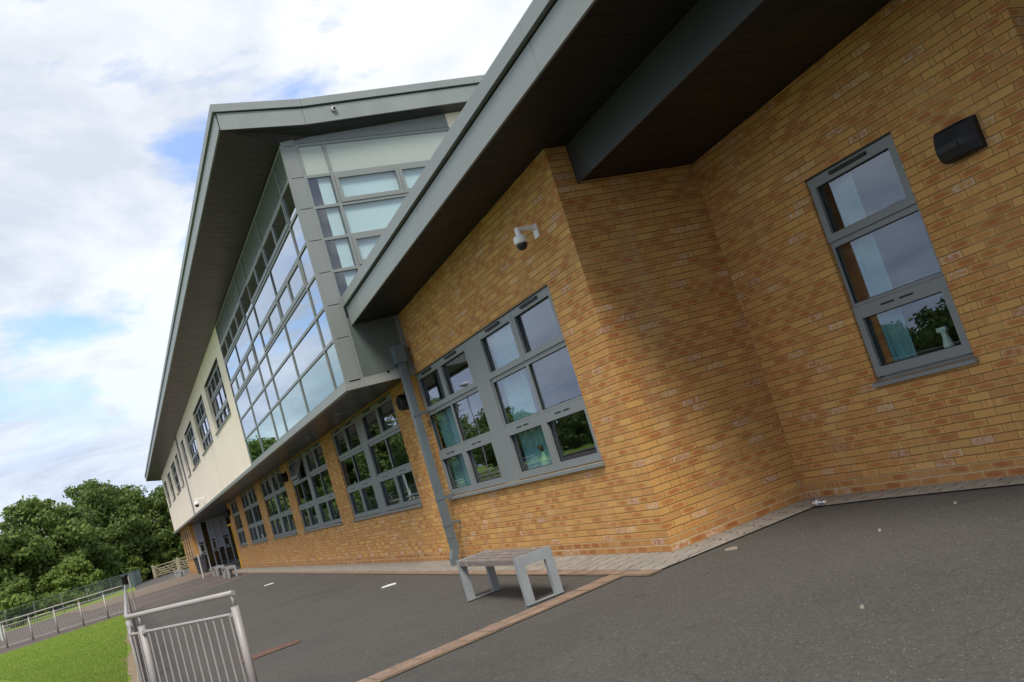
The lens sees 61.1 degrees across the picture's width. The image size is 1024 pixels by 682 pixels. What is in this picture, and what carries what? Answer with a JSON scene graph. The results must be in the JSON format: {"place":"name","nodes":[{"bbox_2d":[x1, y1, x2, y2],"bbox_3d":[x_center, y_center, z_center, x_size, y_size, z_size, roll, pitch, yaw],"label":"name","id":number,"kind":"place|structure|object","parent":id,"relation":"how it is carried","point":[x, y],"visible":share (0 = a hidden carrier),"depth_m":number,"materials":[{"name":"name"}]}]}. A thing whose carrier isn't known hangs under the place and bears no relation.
{"place":"outdoors","nodes":[
{"label":"outdoors","id":0,"kind":"place"},
{"bbox_2d":[0,599,130,653],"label":"path","id":1,"kind":"structure","parent":0,"point":[12,647],"depth_m":38.94,"materials":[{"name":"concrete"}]},
{"bbox_2d":[0,623,3,640],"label":"pale post","id":2,"kind":"object","parent":1,"relation":"on","point":[2,637],"visible":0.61,"depth_m":43.00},
{"bbox_2d":[0,585,123,647],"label":"railing","id":3,"kind":"object","parent":1,"relation":"on","point":[58,630],"visible":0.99,"depth_m":32.41,"materials":[{"name":"metal"}]},
{"bbox_2d":[0,614,131,681],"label":"lawn","id":4,"kind":"structure","parent":0,"point":[101,644],"depth_m":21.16,"materials":[{"name":"green plant"}]},
{"bbox_2d":[125,628,137,681],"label":"soil edge","id":5,"kind":"object","parent":4,"relation":"on","point":[132,671],"visible":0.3,"depth_m":13.51,"materials":[{"name":"beige soil"}]},
{"bbox_2d":[2,586,134,631],"bbox_3d":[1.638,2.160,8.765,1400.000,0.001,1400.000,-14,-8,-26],"label":"ground","id":6,"kind":"structure","parent":0,"point":[95,601],"depth_m":68.75,"materials":[{"name":"green plant"}]},
{"bbox_2d":[0,530,43,628],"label":"tree","id":7,"kind":"object","parent":6,"relation":"on","point":[8,577],"visible":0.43,"depth_m":73.32,"materials":[{"name":"green plant"}]},
{"bbox_2d":[0,578,54,627],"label":"bush","id":8,"kind":"object","parent":6,"relation":"on","point":[15,595],"visible":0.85,"depth_m":62.70,"materials":[{"name":"green plant"}]},
{"bbox_2d":[0,495,98,611],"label":"tree","id":9,"kind":"object","parent":6,"relation":"on","point":[35,520],"visible":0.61,"depth_m":76.92,"materials":[{"name":"green plant"}]},
{"bbox_2d":[0,569,141,631],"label":"boundary fence","id":10,"kind":"object","parent":6,"relation":"on","point":[134,576],"visible":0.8,"depth_m":65.35,"materials":[{"name":"metal"}]},
{"bbox_2d":[42,556,104,606],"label":"bush","id":11,"kind":"object","parent":6,"relation":"on","point":[73,571],"visible":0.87,"depth_m":73.60,"materials":[{"name":"green plant"}]},
{"bbox_2d":[36,503,123,596],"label":"tree","id":12,"kind":"object","parent":6,"relation":"on","point":[102,549],"visible":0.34,"depth_m":81.36,"materials":[{"name":"green plant"}]},
{"bbox_2d":[62,478,151,591],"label":"tree","id":13,"kind":"object","parent":6,"relation":"on","point":[96,495],"visible":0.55,"depth_m":91.25,"materials":[{"name":"green plant"}]},
{"bbox_2d":[28,521,187,614],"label":"woodland","id":14,"kind":"object","parent":6,"relation":"on","point":[177,546],"visible":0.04,"depth_m":94.49,"materials":[{"name":"green plant"}]},
{"bbox_2d":[95,546,125,589],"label":"bush","id":15,"kind":"object","parent":6,"relation":"on","point":[119,573],"visible":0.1,"depth_m":90.14,"materials":[{"name":"green plant"}]},
{"bbox_2d":[105,484,169,579],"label":"tree","id":16,"kind":"object","parent":6,"relation":"on","point":[133,496],"visible":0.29,"depth_m":95.89,"materials":[{"name":"green plant"}]},
{"bbox_2d":[126,558,150,581],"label":"bush","id":17,"kind":"object","parent":6,"relation":"on","point":[137,563],"visible":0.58,"depth_m":90.36,"materials":[{"name":"green plant"}]},
{"bbox_2d":[138,534,176,575],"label":"bush","id":18,"kind":"object","parent":6,"relation":"on","point":[156,555],"visible":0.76,"depth_m":93.64,"materials":[{"name":"green plant"}]},
{"bbox_2d":[145,484,186,567],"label":"tree","id":19,"kind":"object","parent":6,"relation":"on","point":[156,502],"visible":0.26,"depth_m":94.91,"materials":[{"name":"green plant"}]},
{"bbox_2d":[144,0,1023,572],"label":"school building","id":20,"kind":"structure","parent":6,"relation":"on","point":[758,262],"depth_m":9.57,"materials":[{"name":"brick"}]},
{"bbox_2d":[164,481,170,507],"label":"window","id":21,"kind":"structure","parent":20,"relation":"in","point":[165,481],"depth_m":63.46,"materials":[{"name":"grey paint"}]},
{"bbox_2d":[167,472,175,501],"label":"window","id":22,"kind":"structure","parent":20,"relation":"in","point":[169,472],"depth_m":57.85,"materials":[{"name":"grey paint"}]},
{"bbox_2d":[171,460,180,494],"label":"window","id":23,"kind":"structure","parent":20,"relation":"in","point":[173,467],"depth_m":52.77,"materials":[{"name":"grey paint"}]},
{"bbox_2d":[175,453,184,487],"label":"window","id":24,"kind":"structure","parent":20,"relation":"in","point":[176,453],"depth_m":48.96,"materials":[{"name":"grey paint"}]},
{"bbox_2d":[181,439,190,477],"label":"window","id":25,"kind":"structure","parent":20,"relation":"in","point":[182,443],"depth_m":43.73,"materials":[{"name":"grey paint"}]},
{"bbox_2d":[183,531,191,559],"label":"window","id":26,"kind":"structure","parent":20,"relation":"in","point":[183,531],"depth_m":61.19,"materials":[{"name":"grey paint"}]},
{"bbox_2d":[186,529,193,559],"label":"window","id":27,"kind":"structure","parent":20,"relation":"in","point":[186,529],"depth_m":59.06,"materials":[{"name":"grey paint"}]},
{"bbox_2d":[184,421,199,470],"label":"window","id":28,"kind":"structure","parent":20,"relation":"in","point":[189,433],"depth_m":39.49,"materials":[{"name":"grey paint"}]},
{"bbox_2d":[194,497,203,506],"bbox_3d":[-14.074,7.249,39.061,0.450,0.390,0.225,-14,-8,-26],"label":"security camera","id":29,"kind":"object","parent":20,"relation":"attached to","point":[196,503],"visible":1,"depth_m":38.97,"materials":[{"name":"white plastic"}]},
{"bbox_2d":[192,395,212,455],"bbox_3d":[-11.917,3.296,33.590,0.227,1.775,4.728,-14,-8,-26],"label":"window","id":30,"kind":"structure","parent":20,"relation":"in","point":[200,413],"depth_m":33.99,"materials":[{"name":"grey paint"}]},
{"bbox_2d":[204,358,230,435],"bbox_3d":[-9.541,1.866,28.225,0.227,1.775,4.808,-14,-8,-26],"label":"window","id":31,"kind":"structure","parent":20,"relation":"in","point":[214,383],"depth_m":28.40,"materials":[{"name":"grey paint"}]},
{"bbox_2d":[225,508,230,516],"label":"wall speaker","id":32,"kind":"object","parent":20,"relation":"attached to","point":[227,512],"depth_m":41.10,"materials":[{"name":"black plastic"}]},
{"bbox_2d":[229,499,246,546],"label":"window","id":33,"kind":"structure","parent":20,"relation":"in","point":[233,503],"depth_m":39.45,"materials":[{"name":"grey paint"}]},
{"bbox_2d":[240,486,267,544],"bbox_3d":[-10.340,7.019,34.766,0.157,2.135,4.618,-14,-8,-26],"label":"window","id":34,"kind":"structure","parent":20,"relation":"in","point":[249,501],"depth_m":34.66,"materials":[{"name":"grey paint"}]},
{"bbox_2d":[260,468,297,539],"bbox_3d":[-7.875,5.536,29.201,0.157,2.135,4.888,-14,-8,-26],"label":"window","id":35,"kind":"structure","parent":20,"relation":"in","point":[281,518],"depth_m":29.08,"materials":[{"name":"grey paint"}]},
{"bbox_2d":[279,471,287,482],"bbox_3d":[-6.936,4.140,26.390,0.200,0.322,0.280,-14,-8,-26],"label":"wall speaker","id":36,"kind":"object","parent":20,"relation":"attached to","point":[283,477],"depth_m":26.30,"materials":[{"name":"black plastic"}]},
{"bbox_2d":[287,440,342,532],"bbox_3d":[-5.518,4.088,23.645,0.352,2.135,5.118,-14,-8,-26],"label":"window","id":37,"kind":"structure","parent":20,"relation":"in","point":[296,478],"depth_m":23.74,"materials":[{"name":"grey paint"}]},
{"bbox_2d":[331,392,422,521],"bbox_3d":[-2.909,2.549,17.990,0.157,2.135,5.248,-14,-8,-26],"label":"window","id":38,"kind":"structure","parent":20,"relation":"in","point":[376,480],"depth_m":17.87,"materials":[{"name":"grey paint"}]},
{"bbox_2d":[396,391,408,410],"bbox_3d":[-1.856,1.027,14.893,0.200,0.322,0.280,-14,-8,-26],"label":"wall speaker","id":39,"kind":"object","parent":20,"relation":"attached to","point":[402,402],"depth_m":14.79,"materials":[{"name":"black plastic"}]},
{"bbox_2d":[414,284,604,499],"bbox_3d":[-0.244,0.956,12.053,0.225,2.135,5.188,-14,-8,-26],"label":"window","id":40,"kind":"structure","parent":20,"relation":"in","point":[527,423],"depth_m":11.72,"materials":[{"name":"grey paint"}]},
{"bbox_2d":[513,223,539,250],"bbox_3d":[0.158,-1.160,9.759,0.310,0.268,0.155,-14,-8,-26],"label":"security camera","id":41,"kind":"object","parent":20,"relation":"attached to","point":[520,240],"visible":1,"depth_m":9.71,"materials":[{"name":"white plastic"}]},
{"bbox_2d":[537,444,548,465],"bbox_3d":[0.426,1.521,11.192,0.124,0.380,0.147,-14,-8,-26],"label":"spray bottle","id":42,"kind":"object","parent":20,"relation":"on","point":[544,460],"visible":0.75,"depth_m":11.15,"materials":[{"name":"green plastic"}]},
{"bbox_2d":[804,132,977,387],"bbox_3d":[3.512,-0.723,8.079,0.245,2.150,1.148,-14,-8,-26],"label":"window","id":43,"kind":"structure","parent":20,"relation":"in","point":[885,302],"depth_m":8.26,"materials":[{"name":"grey paint"}]},
{"bbox_2d":[936,326,954,347],"bbox_3d":[3.900,0.009,7.783,0.092,0.282,0.109,-14,-8,-26],"label":"spray bottle","id":44,"kind":"object","parent":20,"relation":"on","point":[948,341],"visible":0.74,"depth_m":7.76,"materials":[{"name":"white plastic"}]},
{"bbox_2d":[933,114,987,164],"bbox_3d":[3.624,-1.631,7.064,0.167,0.276,0.331,-14,-8,-26],"label":"wall light","id":45,"kind":"object","parent":20,"relation":"attached to","point":[959,140],"depth_m":7.00,"materials":[{"name":"black plastic"}]},
{"bbox_2d":[63,561,239,613],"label":"tan path","id":46,"kind":"structure","parent":0,"point":[165,584],"depth_m":53.88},
{"bbox_2d":[176,570,184,576],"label":"bench","id":47,"kind":"object","parent":46,"relation":"on","point":[182,573],"visible":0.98,"depth_m":61.49,"materials":[{"name":"grey paint"}]},
{"bbox_2d":[193,554,208,573],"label":"wheelie bin","id":48,"kind":"object","parent":46,"relation":"on","point":[203,563],"visible":0.92,"depth_m":52.65,"materials":[{"name":"grey plastic"}]},
{"bbox_2d":[134,567,189,589],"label":"road","id":49,"kind":"structure","parent":0,"point":[153,581],"depth_m":76.76,"materials":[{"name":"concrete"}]},
{"bbox_2d":[151,557,188,578],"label":"field gate","id":50,"kind":"structure","parent":49,"relation":"on","point":[177,563],"depth_m":88.33,"materials":[{"name":"beige wood"}]},
{"bbox_2d":[130,572,250,612],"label":"reddish path","id":51,"kind":"structure","parent":0,"point":[151,600],"depth_m":37.14,"materials":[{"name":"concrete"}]},
{"bbox_2d":[120,574,136,609],"bbox_3d":[-14.201,9.319,32.149,0.290,1.370,0.260,-14,-8,-26],"label":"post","id":52,"kind":"object","parent":51,"relation":"on","point":[125,578],"visible":0.96,"depth_m":32.10,"materials":[{"name":"black plastic"}]},
{"bbox_2d":[197,554,204,577],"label":"steel bollard","id":53,"kind":"object","parent":51,"relation":"on","point":[200,565],"visible":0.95,"depth_m":44.03,"materials":[{"name":"silver metal"}]},
{"bbox_2d":[211,565,225,576],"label":"bench","id":54,"kind":"object","parent":51,"relation":"on","point":[216,568],"visible":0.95,"depth_m":40.80,"materials":[{"name":"grey paint"}]},
{"bbox_2d":[221,565,237,578],"bbox_3d":[-11.551,9.427,35.489,0.386,0.450,1.906,-14,-8,-26],"label":"bench","id":55,"kind":"object","parent":51,"relation":"on","point":[229,567],"visible":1,"depth_m":34.73,"materials":[{"name":"grey paint"}]},
{"bbox_2d":[0,0,532,536],"label":"sky","id":56,"kind":"structure","parent":0,"point":[105,104],"materials":[{"name":"white"}]},
{"bbox_2d":[240,570,660,575],"bbox_3d":[-6.041,6.551,24.569,0.160,0.001,37.400,-14,-8,-26],"label":"paving bed","id":57,"kind":"object","parent":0,"point":[496,574],"visible":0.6,"depth_m":10.73,"materials":[{"name":"concrete"}]},
{"bbox_2d":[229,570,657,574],"bbox_3d":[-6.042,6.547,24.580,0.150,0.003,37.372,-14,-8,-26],"label":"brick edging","id":58,"kind":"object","parent":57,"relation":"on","point":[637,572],"visible":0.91,"depth_m":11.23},
{"bbox_2d":[134,483,1023,681],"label":"playground","id":59,"kind":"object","parent":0,"point":[933,583],"depth_m":6.44,"materials":[{"name":"asphalt"}]},
{"bbox_2d":[124,584,257,681],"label":"railing","id":60,"kind":"object","parent":59,"relation":"on","point":[129,617],"visible":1,"depth_m":7.74,"materials":[{"name":"grey metal"}]},
{"bbox_2d":[238,639,300,662],"bbox_3d":[-2.968,3.785,10.614,0.720,0.008,0.440,-14,-8,-26],"label":"drain cover","id":61,"kind":"object","parent":59,"relation":"in","point":[268,651],"visible":0.86,"depth_m":10.59,"materials":[{"name":"metal"}]},
{"bbox_2d":[368,575,622,681],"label":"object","id":62,"kind":"object","parent":59,"relation":"on","point":[378,680],"visible":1,"depth_m":7.53,"materials":[{"name":"brick"}]},
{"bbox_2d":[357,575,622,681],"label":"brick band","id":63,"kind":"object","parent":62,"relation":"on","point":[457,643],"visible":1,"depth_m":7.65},
{"bbox_2d":[456,546,563,605],"bbox_3d":[-0.063,2.453,9.093,0.406,0.455,1.666,-14,-8,-26],"label":"bench","id":64,"kind":"object","parent":59,"relation":"on","point":[519,560],"visible":1,"depth_m":8.56,"materials":[{"name":"grey paint"}]},
{"bbox_2d":[725,546,737,550],"bbox_3d":[2.023,1.911,7.999,0.130,0.021,0.025,-23,-9,40],"label":"litter scrap","id":65,"kind":"object","parent":59,"relation":"on","point":[731,548],"visible":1,"depth_m":7.99,"materials":[{"name":"white paper"}]},
{"bbox_2d":[232,475,1023,571],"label":"block paving","id":66,"kind":"structure","parent":0,"point":[647,561],"depth_m":9.01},
{"bbox_2d":[810,499,825,506],"bbox_3d":[3.123,1.648,8.851,0.062,0.063,0.180,-12,-8,-33],"label":"plastic bottle","id":67,"kind":"object","parent":66,"relation":"on","point":[818,502],"visible":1,"depth_m":8.84,"materials":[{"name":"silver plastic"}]}
]}

